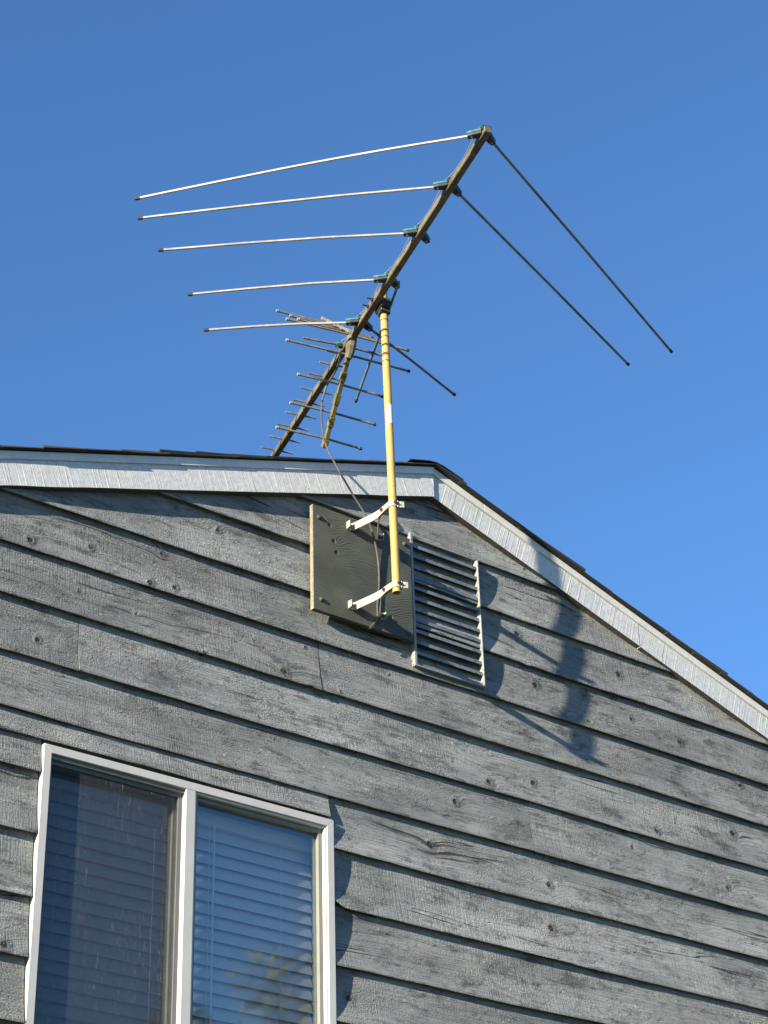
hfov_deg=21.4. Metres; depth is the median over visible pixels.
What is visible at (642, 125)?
sky
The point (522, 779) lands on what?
house
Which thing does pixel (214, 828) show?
window blind
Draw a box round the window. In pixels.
[21,743,335,1023]
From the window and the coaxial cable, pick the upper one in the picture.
the coaxial cable
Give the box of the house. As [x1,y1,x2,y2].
[0,445,767,1023]
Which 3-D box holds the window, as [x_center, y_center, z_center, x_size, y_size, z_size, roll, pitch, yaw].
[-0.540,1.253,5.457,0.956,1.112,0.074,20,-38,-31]
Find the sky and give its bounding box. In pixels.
[0,0,767,703]
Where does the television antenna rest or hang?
attached to the antenna mast
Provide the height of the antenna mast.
1.183 m
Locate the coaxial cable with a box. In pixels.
[320,349,379,628]
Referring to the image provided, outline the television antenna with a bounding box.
[134,124,672,455]
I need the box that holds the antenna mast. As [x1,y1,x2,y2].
[346,293,407,620]
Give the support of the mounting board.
attached to the house
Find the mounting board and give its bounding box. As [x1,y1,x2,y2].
[310,504,413,642]
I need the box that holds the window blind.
[35,772,312,1023]

